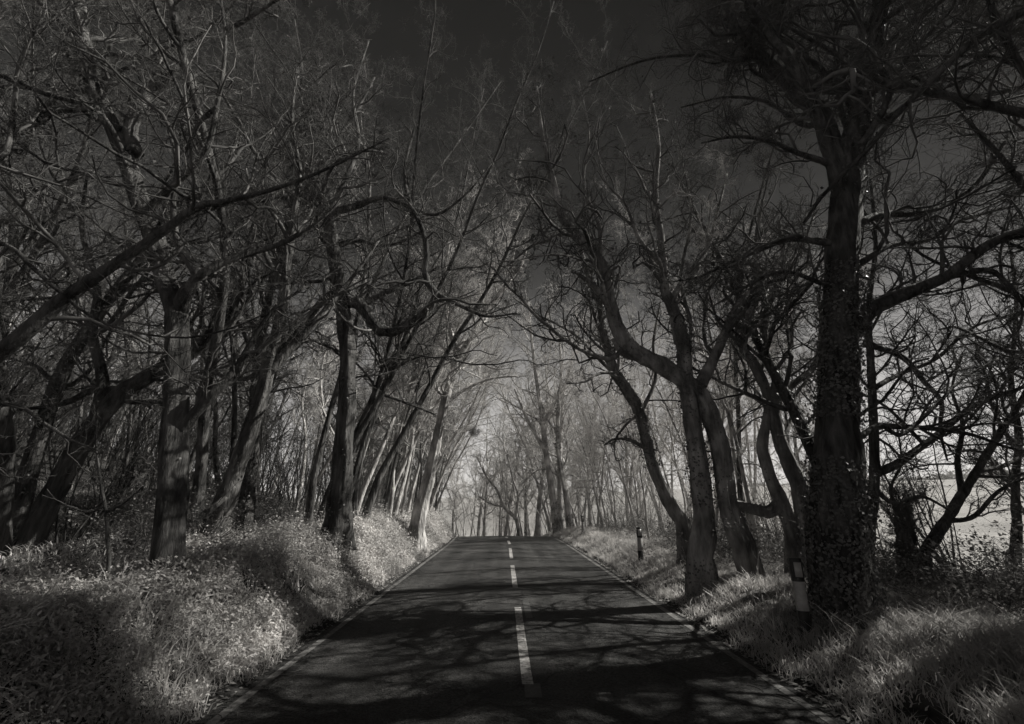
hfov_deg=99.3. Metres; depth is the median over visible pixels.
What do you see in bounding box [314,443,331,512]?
bare bush
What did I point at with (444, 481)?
broad tree
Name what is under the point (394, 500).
bramble bush
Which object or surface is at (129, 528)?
bramble bush
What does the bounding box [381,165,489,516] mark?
slender tree
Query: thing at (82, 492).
bramble bush
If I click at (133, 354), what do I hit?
slender tree
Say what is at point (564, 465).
broad tree
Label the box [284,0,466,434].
slender tree
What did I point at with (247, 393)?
broad tree
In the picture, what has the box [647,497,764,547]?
bramble bush
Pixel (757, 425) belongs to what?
slender tree
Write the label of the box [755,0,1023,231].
broad tree
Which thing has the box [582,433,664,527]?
bare bush
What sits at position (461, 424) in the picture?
slender tree
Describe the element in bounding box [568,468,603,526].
bare bush
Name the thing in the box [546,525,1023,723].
grass
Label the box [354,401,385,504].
slender tree
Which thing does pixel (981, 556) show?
bramble bush
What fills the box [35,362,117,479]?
bare bush
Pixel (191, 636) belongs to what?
grass
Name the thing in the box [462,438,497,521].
slender tree
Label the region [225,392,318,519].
bare bush
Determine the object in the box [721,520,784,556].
bramble bush
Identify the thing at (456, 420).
slender tree
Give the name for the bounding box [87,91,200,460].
slender tree
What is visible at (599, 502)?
slender tree
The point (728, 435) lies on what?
slender tree
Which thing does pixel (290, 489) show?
bare bush
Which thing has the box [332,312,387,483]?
slender tree
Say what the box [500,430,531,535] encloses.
broad tree
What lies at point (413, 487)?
slender tree
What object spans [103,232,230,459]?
slender tree
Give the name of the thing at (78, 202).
slender tree
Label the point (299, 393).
slender tree
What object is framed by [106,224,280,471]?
slender tree
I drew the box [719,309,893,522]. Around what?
slender tree
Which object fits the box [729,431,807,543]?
bare bush
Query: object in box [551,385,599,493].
slender tree
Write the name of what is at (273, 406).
broad tree
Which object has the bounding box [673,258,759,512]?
slender tree
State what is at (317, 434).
slender tree
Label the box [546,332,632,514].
slender tree
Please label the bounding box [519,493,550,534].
bare bush
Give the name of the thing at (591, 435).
slender tree
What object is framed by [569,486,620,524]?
bare bush
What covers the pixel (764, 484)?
bare bush
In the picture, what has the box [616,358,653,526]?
slender tree
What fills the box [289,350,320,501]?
slender tree
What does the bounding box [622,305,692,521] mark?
slender tree
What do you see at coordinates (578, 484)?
broad tree
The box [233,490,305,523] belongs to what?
bramble bush
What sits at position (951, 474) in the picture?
hedge
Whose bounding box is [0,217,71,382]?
bare bush
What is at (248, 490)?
broad tree
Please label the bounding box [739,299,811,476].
slender tree
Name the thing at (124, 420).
bare bush
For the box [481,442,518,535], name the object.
broad tree
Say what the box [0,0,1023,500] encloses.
sky
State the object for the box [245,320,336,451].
broad tree
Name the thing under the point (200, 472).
slender tree
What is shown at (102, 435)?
bare bush
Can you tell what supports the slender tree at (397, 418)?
on the ground at (930, 712)
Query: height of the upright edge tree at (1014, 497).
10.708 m
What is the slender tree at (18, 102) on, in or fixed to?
on the ground at (930, 712)
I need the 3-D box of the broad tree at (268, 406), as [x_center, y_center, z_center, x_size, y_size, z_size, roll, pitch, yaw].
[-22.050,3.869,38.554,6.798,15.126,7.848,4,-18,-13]
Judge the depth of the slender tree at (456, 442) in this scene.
39.42 m
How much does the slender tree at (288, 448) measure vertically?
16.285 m
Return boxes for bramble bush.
[4,452,333,565]
[14,497,145,546]
[63,472,156,513]
[66,466,155,508]
[70,470,237,533]
[78,492,246,552]
[97,463,269,526]
[111,471,238,526]
[205,485,297,522]
[209,474,315,518]
[230,477,320,525]
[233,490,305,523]
[260,490,306,505]
[360,483,442,516]
[360,490,404,515]
[576,498,673,535]
[577,503,657,531]
[611,497,720,539]
[631,492,781,552]
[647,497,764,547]
[648,490,783,560]
[677,476,891,580]
[690,495,780,551]
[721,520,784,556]
[802,536,969,600]
[870,501,1023,626]
[875,528,993,591]
[875,534,953,592]
[877,521,1023,603]
[879,496,1023,602]
[907,541,1023,604]
[928,536,1023,609]
[966,549,1023,611]
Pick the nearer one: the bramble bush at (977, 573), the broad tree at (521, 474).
the bramble bush at (977, 573)
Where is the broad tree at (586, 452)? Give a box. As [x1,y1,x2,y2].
[562,394,620,525]
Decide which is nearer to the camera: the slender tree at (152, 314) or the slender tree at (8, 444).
the slender tree at (8, 444)
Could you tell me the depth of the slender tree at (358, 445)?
22.87 m
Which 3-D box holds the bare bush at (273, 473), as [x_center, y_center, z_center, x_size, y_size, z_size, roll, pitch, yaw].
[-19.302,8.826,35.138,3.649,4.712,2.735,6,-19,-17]
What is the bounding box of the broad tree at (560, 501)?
[517,311,597,528]
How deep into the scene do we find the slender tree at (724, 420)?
41.43 m
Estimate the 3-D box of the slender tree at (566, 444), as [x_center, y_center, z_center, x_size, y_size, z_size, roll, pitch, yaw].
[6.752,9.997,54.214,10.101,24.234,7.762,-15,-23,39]
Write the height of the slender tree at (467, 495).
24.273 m
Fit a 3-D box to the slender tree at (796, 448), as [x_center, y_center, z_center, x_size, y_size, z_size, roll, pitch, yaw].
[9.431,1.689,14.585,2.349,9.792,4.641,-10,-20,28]
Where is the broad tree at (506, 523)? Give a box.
[482,383,542,535]
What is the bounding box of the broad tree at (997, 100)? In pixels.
[885,0,1023,355]
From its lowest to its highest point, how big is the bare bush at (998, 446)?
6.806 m
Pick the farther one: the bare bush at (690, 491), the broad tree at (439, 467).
the broad tree at (439, 467)
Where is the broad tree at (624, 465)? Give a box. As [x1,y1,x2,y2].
[607,395,642,518]
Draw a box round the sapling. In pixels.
[43,409,150,581]
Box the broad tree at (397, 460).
[370,378,456,499]
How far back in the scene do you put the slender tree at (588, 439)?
45.96 m
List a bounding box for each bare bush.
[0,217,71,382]
[0,233,114,464]
[0,276,52,304]
[1,227,80,376]
[1,305,130,472]
[2,295,91,382]
[6,314,101,433]
[6,359,53,405]
[6,364,40,386]
[8,351,110,449]
[10,343,55,376]
[10,361,50,446]
[11,350,86,446]
[11,357,44,426]
[11,364,44,435]
[13,350,89,450]
[13,395,90,469]
[14,342,99,436]
[14,355,143,459]
[21,346,94,441]
[23,341,218,544]
[25,355,74,442]
[26,370,127,454]
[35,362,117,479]
[47,390,161,534]
[55,373,112,459]
[66,337,143,484]
[75,396,197,513]
[83,401,158,479]
[104,374,161,455]
[106,407,154,463]
[107,406,160,483]
[130,371,229,478]
[131,385,226,518]
[133,415,159,472]
[134,362,221,493]
[140,419,158,481]
[144,388,244,496]
[148,399,226,451]
[189,402,238,477]
[189,429,226,481]
[190,390,291,496]
[190,400,301,499]
[193,400,228,475]
[195,398,290,523]
[197,409,237,486]
[206,396,246,484]
[222,385,328,511]
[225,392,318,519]
[260,393,335,518]
[260,431,296,497]
[264,449,296,496]
[270,451,290,493]
[274,454,300,502]
[277,441,324,499]
[285,423,335,514]
[286,443,331,509]
[287,441,331,513]
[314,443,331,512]
[354,436,383,505]
[358,437,381,496]
[363,451,400,501]
[365,446,414,503]
[451,508,474,534]
[456,504,471,536]
[489,508,498,533]
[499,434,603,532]
[500,503,523,534]
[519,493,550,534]
[546,481,592,524]
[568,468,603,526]
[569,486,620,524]
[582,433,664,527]
[588,462,622,525]
[589,471,654,524]
[592,472,644,519]
[608,472,678,527]
[610,479,659,521]
[618,451,711,528]
[625,475,657,529]
[626,430,753,521]
[646,476,689,532]
[648,456,715,521]
[673,458,754,531]
[710,419,895,557]
[712,410,811,561]
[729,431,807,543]
[860,422,963,562]
[861,313,975,566]
[866,406,971,597]
[931,378,1023,514]
[965,374,1023,497]
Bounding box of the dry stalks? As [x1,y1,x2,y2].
[0,509,1023,723]
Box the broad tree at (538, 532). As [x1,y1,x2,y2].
[510,338,584,535]
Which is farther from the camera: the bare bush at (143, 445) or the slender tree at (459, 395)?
the slender tree at (459, 395)
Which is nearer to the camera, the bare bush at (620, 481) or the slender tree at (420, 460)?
the slender tree at (420, 460)
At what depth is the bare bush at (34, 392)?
16.18 m
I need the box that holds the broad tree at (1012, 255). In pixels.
[982,245,1023,290]
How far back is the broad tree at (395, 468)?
46.64 m
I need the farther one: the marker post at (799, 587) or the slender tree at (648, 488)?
the slender tree at (648, 488)
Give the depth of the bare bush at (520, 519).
63.56 m
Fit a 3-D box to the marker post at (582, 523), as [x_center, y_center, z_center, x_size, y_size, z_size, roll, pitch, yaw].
[3.972,9.262,24.400,0.172,1.220,0.107,2,-19,-3]
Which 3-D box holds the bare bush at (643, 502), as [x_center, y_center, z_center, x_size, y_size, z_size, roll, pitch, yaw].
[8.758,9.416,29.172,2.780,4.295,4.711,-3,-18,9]
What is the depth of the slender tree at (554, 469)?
53.65 m
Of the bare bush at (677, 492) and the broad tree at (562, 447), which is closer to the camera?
the bare bush at (677, 492)
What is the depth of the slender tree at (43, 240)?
13.93 m
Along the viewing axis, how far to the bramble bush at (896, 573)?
8.21 m
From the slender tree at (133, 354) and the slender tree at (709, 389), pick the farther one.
the slender tree at (133, 354)
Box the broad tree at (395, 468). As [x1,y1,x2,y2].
[363,399,416,494]
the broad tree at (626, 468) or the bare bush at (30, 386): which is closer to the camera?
the bare bush at (30, 386)
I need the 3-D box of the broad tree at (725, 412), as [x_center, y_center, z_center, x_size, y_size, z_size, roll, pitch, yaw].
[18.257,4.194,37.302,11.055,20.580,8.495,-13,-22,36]
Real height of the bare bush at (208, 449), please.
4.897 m
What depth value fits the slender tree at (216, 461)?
16.27 m
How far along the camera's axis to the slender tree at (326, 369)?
42.00 m
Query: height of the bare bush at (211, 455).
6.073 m
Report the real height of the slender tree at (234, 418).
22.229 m
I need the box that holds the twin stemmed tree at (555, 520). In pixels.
[481,269,586,532]
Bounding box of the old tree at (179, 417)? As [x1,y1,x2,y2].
[0,0,353,576]
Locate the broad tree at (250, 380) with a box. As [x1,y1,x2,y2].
[224,287,302,434]
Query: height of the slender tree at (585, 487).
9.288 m
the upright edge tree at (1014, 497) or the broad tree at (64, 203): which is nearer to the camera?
the upright edge tree at (1014, 497)
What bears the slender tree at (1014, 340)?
on the ground at (930, 712)
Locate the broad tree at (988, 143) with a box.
[807,0,1023,384]
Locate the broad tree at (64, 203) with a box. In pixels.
[2,132,120,285]
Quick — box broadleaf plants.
[0,513,1023,723]
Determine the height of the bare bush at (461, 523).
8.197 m
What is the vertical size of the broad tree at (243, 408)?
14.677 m
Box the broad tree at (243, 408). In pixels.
[218,291,303,446]
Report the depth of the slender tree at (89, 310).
29.16 m
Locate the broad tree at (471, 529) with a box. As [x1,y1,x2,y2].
[458,458,483,535]
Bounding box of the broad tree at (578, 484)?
[563,433,598,515]
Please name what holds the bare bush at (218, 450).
on the ground at (930, 712)
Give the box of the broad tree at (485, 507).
[467,408,511,535]
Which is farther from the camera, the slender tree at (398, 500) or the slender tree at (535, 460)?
the slender tree at (535, 460)
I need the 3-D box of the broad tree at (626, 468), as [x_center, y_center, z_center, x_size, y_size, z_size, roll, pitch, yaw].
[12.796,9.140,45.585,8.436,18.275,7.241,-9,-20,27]
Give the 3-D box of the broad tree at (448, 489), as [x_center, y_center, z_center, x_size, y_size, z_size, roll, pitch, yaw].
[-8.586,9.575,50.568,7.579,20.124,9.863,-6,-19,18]
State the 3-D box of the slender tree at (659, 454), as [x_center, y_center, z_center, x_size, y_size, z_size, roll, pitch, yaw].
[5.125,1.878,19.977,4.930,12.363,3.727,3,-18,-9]
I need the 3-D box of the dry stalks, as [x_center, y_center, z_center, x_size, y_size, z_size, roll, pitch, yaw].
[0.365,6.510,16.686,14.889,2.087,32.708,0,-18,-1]
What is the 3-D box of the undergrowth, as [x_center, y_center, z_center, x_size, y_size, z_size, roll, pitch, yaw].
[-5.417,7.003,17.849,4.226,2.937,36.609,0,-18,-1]
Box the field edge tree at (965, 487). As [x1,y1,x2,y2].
[860,268,1023,589]
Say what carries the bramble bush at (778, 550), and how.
on the ground at (930, 712)
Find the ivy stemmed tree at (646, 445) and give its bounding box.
[506,212,691,564]
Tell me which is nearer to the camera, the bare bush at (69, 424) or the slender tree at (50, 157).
the slender tree at (50, 157)
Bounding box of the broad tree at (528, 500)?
[507,452,537,529]
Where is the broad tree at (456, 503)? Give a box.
[444,465,462,535]
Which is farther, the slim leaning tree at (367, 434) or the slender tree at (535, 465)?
the slender tree at (535, 465)
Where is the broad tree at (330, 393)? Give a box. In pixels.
[270,252,408,451]
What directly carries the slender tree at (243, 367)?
on the ground at (930, 712)
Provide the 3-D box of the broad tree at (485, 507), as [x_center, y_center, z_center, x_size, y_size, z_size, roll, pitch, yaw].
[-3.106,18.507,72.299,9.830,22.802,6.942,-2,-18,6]
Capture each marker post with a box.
[581,516,583,533]
[636,527,643,561]
[788,558,812,636]
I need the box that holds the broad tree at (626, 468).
[601,373,670,526]
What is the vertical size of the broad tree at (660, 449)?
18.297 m
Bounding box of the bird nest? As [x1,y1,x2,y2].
[469,427,479,437]
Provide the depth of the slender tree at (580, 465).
60.15 m
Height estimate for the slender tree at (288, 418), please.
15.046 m
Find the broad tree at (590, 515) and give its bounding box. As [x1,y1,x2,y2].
[564,375,616,526]
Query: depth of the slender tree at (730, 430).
14.80 m
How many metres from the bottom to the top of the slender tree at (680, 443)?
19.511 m
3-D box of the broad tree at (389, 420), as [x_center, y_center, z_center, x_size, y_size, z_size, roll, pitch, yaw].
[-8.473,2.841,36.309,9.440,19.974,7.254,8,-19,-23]
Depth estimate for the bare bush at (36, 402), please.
25.73 m
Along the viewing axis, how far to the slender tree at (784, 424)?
12.97 m
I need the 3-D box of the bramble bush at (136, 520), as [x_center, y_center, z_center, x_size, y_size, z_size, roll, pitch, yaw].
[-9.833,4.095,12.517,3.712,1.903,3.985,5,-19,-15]
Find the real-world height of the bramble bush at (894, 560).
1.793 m
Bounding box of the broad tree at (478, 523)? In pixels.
[460,427,512,535]
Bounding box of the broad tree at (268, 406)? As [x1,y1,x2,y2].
[218,345,312,446]
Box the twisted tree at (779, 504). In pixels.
[660,134,882,580]
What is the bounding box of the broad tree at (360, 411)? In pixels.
[327,341,385,468]
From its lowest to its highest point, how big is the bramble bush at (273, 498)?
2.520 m
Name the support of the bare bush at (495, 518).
on the ground at (930, 712)
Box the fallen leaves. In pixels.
[0,513,892,723]
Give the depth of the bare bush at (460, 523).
85.67 m
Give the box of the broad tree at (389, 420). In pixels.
[360,292,456,492]
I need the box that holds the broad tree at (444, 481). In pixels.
[418,390,456,510]
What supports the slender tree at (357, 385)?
on the ground at (930, 712)
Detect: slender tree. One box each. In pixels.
[0,0,137,556]
[0,0,159,345]
[0,49,64,241]
[0,67,45,133]
[0,115,100,185]
[0,116,91,261]
[0,191,34,364]
[3,104,121,305]
[3,202,72,445]
[8,298,82,386]
[9,249,98,327]
[10,145,144,430]
[13,217,122,423]
[13,267,173,397]
[14,180,160,429]
[19,241,180,432]
[23,0,317,538]
[23,34,166,444]
[25,268,119,427]
[48,154,161,487]
[54,213,217,424]
[59,275,154,372]
[60,30,256,491]
[76,205,296,475]
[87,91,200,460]
[87,235,162,457]
[89,218,246,521]
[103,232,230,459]
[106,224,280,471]
[120,279,186,456]
[138,39,297,510]
[154,18,313,530]
[189,112,367,471]
[189,206,309,477]
[207,307,249,479]
[211,287,295,436]
[243,288,318,488]
[259,366,315,484]
[264,327,368,498]
[266,329,335,491]
[278,263,376,509]
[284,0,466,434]
[289,268,379,508]
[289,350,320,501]
[291,281,371,444]
[292,322,360,449]
[293,357,331,468]
[298,0,561,527]
[298,55,467,379]
[299,58,521,528]
[300,347,367,512]
[304,198,435,509]
[305,303,374,431]
[307,310,380,448]
[308,414,331,491]
[317,228,472,456]
[319,142,465,457]
[319,155,420,508]
[327,35,512,500]
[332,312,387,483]
[334,274,467,455]
[354,350,424,504]
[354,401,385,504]
[357,197,521,513]
[357,348,379,508]
[359,283,461,492]
[361,0,617,520]
[363,392,388,487]
[364,336,423,478]
[366,123,494,517]
[371,376,418,498]
[373,302,427,485]
[376,275,467,511]
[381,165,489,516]
[382,264,497,517]
[382,324,475,477]
[385,273,443,509]
[386,250,508,511]
[388,207,439,511]
[389,311,456,488]
[395,147,532,489]
[396,286,445,456]
[399,221,508,515]
[402,330,460,493]
[403,241,502,506]
[407,372,479,490]
[408,360,476,488]
[410,319,475,503]
[412,321,492,472]
[412,381,449,481]
[413,327,507,506]
[417,363,453,505]
[424,327,496,459]
[427,390,465,509]
[429,282,522,510]
[430,267,518,472]
[432,350,492,495]
[434,363,493,508]
[435,439,451,514]
[436,316,505,510]
[437,329,509,488]
[441,477,463,536]
[443,467,472,534]
[444,465,472,536]
[448,450,475,535]
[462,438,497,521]
[466,451,495,535]
[469,363,536,535]
[469,438,499,517]
[470,424,507,535]
[471,318,551,531]
[481,356,532,535]
[481,395,520,535]
[483,362,532,535]
[488,452,503,535]
[491,363,562,529]
[491,433,529,530]
[496,405,546,524]
[502,351,584,516]
[503,355,577,526]
[504,465,538,535]
[510,368,574,504]
[517,425,552,503]
[518,413,554,493]
[519,460,550,532]
[525,277,586,482]
[530,345,596,535]
[540,371,578,497]
[542,423,570,523]
[546,264,677,528]
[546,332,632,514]
[546,353,617,524]
[550,300,653,530]
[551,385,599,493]
[555,382,617,519]
[558,327,624,523]
[562,362,613,516]
[565,278,665,523]
[565,377,610,505]
[566,350,641,526]
[568,297,688,494]
[568,390,599,526]
[569,367,612,525]
[569,423,587,525]
[570,301,645,525]
[570,431,602,526]
[576,370,633,522]
[579,382,626,525]
[588,324,675,528]
[590,172,777,542]
[593,399,625,511]
[597,361,644,517]
[598,344,666,533]
[615,268,736,489]
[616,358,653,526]
[616,360,662,539]
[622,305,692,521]
[631,370,657,519]
[637,306,713,517]
[637,336,712,470]
[637,368,688,514]
[638,397,679,513]
[639,141,780,556]
[641,338,682,526]
[651,355,700,509]
[653,352,698,519]
[661,298,752,484]
[663,0,869,527]
[670,344,757,456]
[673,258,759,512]
[674,227,799,542]
[689,226,761,531]
[696,218,791,532]
[712,232,803,446]
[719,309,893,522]
[721,242,823,519]
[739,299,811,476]
[752,293,815,532]
[756,250,816,457]
[758,303,814,484]
[761,224,911,479]
[791,261,890,460]
[914,294,1023,448]
[932,220,1023,440]
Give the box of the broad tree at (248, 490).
[91,35,420,532]
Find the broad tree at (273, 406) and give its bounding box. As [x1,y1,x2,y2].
[261,368,290,456]
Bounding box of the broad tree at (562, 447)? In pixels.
[537,375,586,522]
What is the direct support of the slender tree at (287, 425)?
on the ground at (930, 712)
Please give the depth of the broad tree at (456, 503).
99.51 m
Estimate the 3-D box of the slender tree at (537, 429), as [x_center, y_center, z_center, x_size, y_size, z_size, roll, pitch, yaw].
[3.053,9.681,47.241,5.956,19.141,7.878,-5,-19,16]
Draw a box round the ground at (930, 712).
[0,428,1023,723]
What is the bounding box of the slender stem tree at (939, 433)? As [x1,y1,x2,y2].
[758,130,1023,571]
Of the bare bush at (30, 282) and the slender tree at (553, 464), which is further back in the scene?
the slender tree at (553, 464)
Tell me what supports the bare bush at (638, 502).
on the ground at (930, 712)
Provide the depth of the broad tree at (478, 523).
74.07 m
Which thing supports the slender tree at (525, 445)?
on the ground at (930, 712)
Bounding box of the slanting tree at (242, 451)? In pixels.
[191,8,401,543]
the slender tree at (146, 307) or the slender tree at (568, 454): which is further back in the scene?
the slender tree at (568, 454)
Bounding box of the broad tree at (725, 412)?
[660,300,784,533]
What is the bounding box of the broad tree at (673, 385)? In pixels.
[643,270,758,471]
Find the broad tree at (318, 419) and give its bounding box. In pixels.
[290,339,369,473]
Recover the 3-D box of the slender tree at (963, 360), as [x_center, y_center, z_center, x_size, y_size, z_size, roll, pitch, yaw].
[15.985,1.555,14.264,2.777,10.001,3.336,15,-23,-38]
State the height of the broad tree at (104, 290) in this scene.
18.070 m
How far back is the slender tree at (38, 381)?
21.63 m
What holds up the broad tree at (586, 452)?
on the ground at (930, 712)
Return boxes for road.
[197,536,850,723]
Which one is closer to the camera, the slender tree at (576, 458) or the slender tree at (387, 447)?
the slender tree at (387, 447)
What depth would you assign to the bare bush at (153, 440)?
25.98 m
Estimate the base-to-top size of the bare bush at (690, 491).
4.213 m
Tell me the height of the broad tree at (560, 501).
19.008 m
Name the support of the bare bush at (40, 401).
on the ground at (930, 712)
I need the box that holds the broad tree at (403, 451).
[357,292,436,503]
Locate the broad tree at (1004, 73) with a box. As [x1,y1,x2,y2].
[838,0,1023,239]
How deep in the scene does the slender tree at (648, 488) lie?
42.99 m
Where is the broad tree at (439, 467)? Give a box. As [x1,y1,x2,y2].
[408,404,456,496]
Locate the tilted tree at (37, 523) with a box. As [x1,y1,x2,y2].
[1,145,306,548]
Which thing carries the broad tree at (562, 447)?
on the ground at (930, 712)
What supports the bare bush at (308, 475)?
on the ground at (930, 712)
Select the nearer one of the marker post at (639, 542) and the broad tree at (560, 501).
the marker post at (639, 542)
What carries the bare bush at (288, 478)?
on the ground at (930, 712)
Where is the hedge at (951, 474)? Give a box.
[686,467,1022,488]
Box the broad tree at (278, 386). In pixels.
[209,351,310,448]
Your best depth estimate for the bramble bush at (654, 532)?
19.64 m
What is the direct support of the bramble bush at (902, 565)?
on the ground at (930, 712)
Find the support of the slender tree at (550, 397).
on the ground at (930, 712)
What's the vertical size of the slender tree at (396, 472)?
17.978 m
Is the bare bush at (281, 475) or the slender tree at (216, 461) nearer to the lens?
the slender tree at (216, 461)
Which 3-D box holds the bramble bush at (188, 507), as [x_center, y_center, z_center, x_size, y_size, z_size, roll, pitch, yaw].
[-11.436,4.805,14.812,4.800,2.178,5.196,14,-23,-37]
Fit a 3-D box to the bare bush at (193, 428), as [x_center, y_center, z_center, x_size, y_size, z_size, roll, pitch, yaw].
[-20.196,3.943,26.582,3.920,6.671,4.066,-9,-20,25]
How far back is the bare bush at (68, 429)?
23.09 m
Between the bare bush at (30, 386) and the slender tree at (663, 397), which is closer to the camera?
the bare bush at (30, 386)
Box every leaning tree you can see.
[334,223,487,521]
[465,36,825,601]
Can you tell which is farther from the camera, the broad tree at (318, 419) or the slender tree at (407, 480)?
the broad tree at (318, 419)
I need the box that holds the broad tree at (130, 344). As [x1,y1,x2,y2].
[104,273,151,430]
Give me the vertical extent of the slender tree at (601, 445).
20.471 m
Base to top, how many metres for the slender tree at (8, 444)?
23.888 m
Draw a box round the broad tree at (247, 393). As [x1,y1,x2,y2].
[218,245,361,507]
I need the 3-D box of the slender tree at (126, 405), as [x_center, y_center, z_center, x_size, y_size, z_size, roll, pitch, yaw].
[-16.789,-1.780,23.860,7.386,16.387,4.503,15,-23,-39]
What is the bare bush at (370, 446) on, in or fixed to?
on the ground at (930, 712)
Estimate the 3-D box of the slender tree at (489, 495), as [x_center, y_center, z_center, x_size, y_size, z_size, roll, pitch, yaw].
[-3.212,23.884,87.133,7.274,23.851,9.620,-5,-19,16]
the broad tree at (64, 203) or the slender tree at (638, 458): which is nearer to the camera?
the broad tree at (64, 203)
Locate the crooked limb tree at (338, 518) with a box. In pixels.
[101,0,525,552]
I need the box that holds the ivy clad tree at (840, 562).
[564,0,1023,632]
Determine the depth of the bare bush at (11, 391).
9.05 m
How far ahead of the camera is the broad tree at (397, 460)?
39.08 m
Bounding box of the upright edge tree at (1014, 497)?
[875,190,1023,570]
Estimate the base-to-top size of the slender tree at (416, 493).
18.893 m
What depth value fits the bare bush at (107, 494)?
10.59 m
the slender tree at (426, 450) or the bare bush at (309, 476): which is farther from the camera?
the slender tree at (426, 450)
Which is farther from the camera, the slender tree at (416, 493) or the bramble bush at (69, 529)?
the slender tree at (416, 493)
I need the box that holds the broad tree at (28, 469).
[1,57,282,538]
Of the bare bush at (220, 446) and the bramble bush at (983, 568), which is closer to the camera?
the bramble bush at (983, 568)
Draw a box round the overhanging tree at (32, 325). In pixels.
[0,0,403,491]
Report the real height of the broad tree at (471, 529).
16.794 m
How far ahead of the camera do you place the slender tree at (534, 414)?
56.70 m
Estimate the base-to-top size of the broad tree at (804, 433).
14.307 m
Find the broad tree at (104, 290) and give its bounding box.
[22,209,193,428]
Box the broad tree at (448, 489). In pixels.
[423,401,460,504]
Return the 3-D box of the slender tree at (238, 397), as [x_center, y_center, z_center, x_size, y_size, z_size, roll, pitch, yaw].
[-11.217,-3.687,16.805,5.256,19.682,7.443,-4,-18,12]
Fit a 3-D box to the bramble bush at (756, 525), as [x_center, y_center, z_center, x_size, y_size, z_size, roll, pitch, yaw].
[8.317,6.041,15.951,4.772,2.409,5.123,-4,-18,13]
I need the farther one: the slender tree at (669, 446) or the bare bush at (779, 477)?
the slender tree at (669, 446)
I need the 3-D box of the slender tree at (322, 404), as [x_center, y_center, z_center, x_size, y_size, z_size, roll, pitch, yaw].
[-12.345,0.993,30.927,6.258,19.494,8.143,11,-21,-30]
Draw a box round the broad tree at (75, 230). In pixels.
[20,152,143,444]
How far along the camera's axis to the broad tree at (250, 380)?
31.93 m
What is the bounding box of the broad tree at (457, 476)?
[443,442,478,531]
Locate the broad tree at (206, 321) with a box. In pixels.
[145,229,248,486]
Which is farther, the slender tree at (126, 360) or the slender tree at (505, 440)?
the slender tree at (505, 440)
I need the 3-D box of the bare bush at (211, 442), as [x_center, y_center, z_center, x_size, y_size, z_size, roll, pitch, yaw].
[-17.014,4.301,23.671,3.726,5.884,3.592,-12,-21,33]
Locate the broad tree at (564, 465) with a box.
[539,401,581,506]
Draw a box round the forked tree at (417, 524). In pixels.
[374,192,530,552]
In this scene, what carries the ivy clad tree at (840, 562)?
on the ground at (930, 712)
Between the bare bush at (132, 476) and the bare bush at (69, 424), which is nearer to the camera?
the bare bush at (132, 476)
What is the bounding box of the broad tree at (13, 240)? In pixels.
[0,0,103,356]
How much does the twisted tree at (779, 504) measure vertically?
12.626 m
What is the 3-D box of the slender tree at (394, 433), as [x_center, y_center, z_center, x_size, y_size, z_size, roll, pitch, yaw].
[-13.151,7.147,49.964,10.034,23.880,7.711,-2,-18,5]
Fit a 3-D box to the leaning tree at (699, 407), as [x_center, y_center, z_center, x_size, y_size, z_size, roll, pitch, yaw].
[4.143,-2.442,11.723,11.206,15.875,4.813,5,-19,-15]
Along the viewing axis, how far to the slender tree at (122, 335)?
36.36 m
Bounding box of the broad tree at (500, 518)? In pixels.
[483,428,522,535]
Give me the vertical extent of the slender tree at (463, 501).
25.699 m
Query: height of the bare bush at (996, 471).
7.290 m
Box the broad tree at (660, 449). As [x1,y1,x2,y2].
[636,374,683,517]
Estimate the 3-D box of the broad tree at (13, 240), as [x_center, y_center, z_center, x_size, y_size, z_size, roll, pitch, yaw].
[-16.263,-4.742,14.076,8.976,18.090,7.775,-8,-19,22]
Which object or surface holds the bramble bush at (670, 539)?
on the ground at (930, 712)
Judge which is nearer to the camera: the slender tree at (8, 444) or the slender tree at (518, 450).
the slender tree at (8, 444)
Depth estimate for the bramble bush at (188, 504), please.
13.37 m
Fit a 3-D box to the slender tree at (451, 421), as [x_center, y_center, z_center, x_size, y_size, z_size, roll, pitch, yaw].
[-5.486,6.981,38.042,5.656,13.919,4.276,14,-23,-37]
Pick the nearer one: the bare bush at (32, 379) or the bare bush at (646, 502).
the bare bush at (32, 379)
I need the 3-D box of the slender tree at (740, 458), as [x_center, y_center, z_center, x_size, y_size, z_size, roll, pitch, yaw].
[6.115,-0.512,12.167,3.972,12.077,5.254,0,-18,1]
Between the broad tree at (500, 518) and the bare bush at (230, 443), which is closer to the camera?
the bare bush at (230, 443)
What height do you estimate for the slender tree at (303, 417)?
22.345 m
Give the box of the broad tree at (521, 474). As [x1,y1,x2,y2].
[501,405,539,535]
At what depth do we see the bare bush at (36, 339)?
14.94 m
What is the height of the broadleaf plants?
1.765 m
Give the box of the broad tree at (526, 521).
[503,402,551,535]
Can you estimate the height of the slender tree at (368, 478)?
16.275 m
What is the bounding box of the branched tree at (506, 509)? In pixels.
[471,442,535,535]
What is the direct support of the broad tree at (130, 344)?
on the ground at (930, 712)
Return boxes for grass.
[0,475,314,592]
[4,520,451,702]
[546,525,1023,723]
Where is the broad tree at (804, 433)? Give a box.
[627,129,977,463]
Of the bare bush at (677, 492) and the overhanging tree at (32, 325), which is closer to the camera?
the overhanging tree at (32, 325)
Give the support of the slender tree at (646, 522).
on the ground at (930, 712)
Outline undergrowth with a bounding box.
[0,502,454,723]
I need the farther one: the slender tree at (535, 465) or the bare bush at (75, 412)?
the slender tree at (535, 465)
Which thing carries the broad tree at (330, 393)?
on the ground at (930, 712)
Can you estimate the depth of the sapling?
5.87 m
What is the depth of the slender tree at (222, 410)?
36.86 m
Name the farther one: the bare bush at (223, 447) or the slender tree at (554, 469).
the slender tree at (554, 469)
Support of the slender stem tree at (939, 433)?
on the ground at (930, 712)

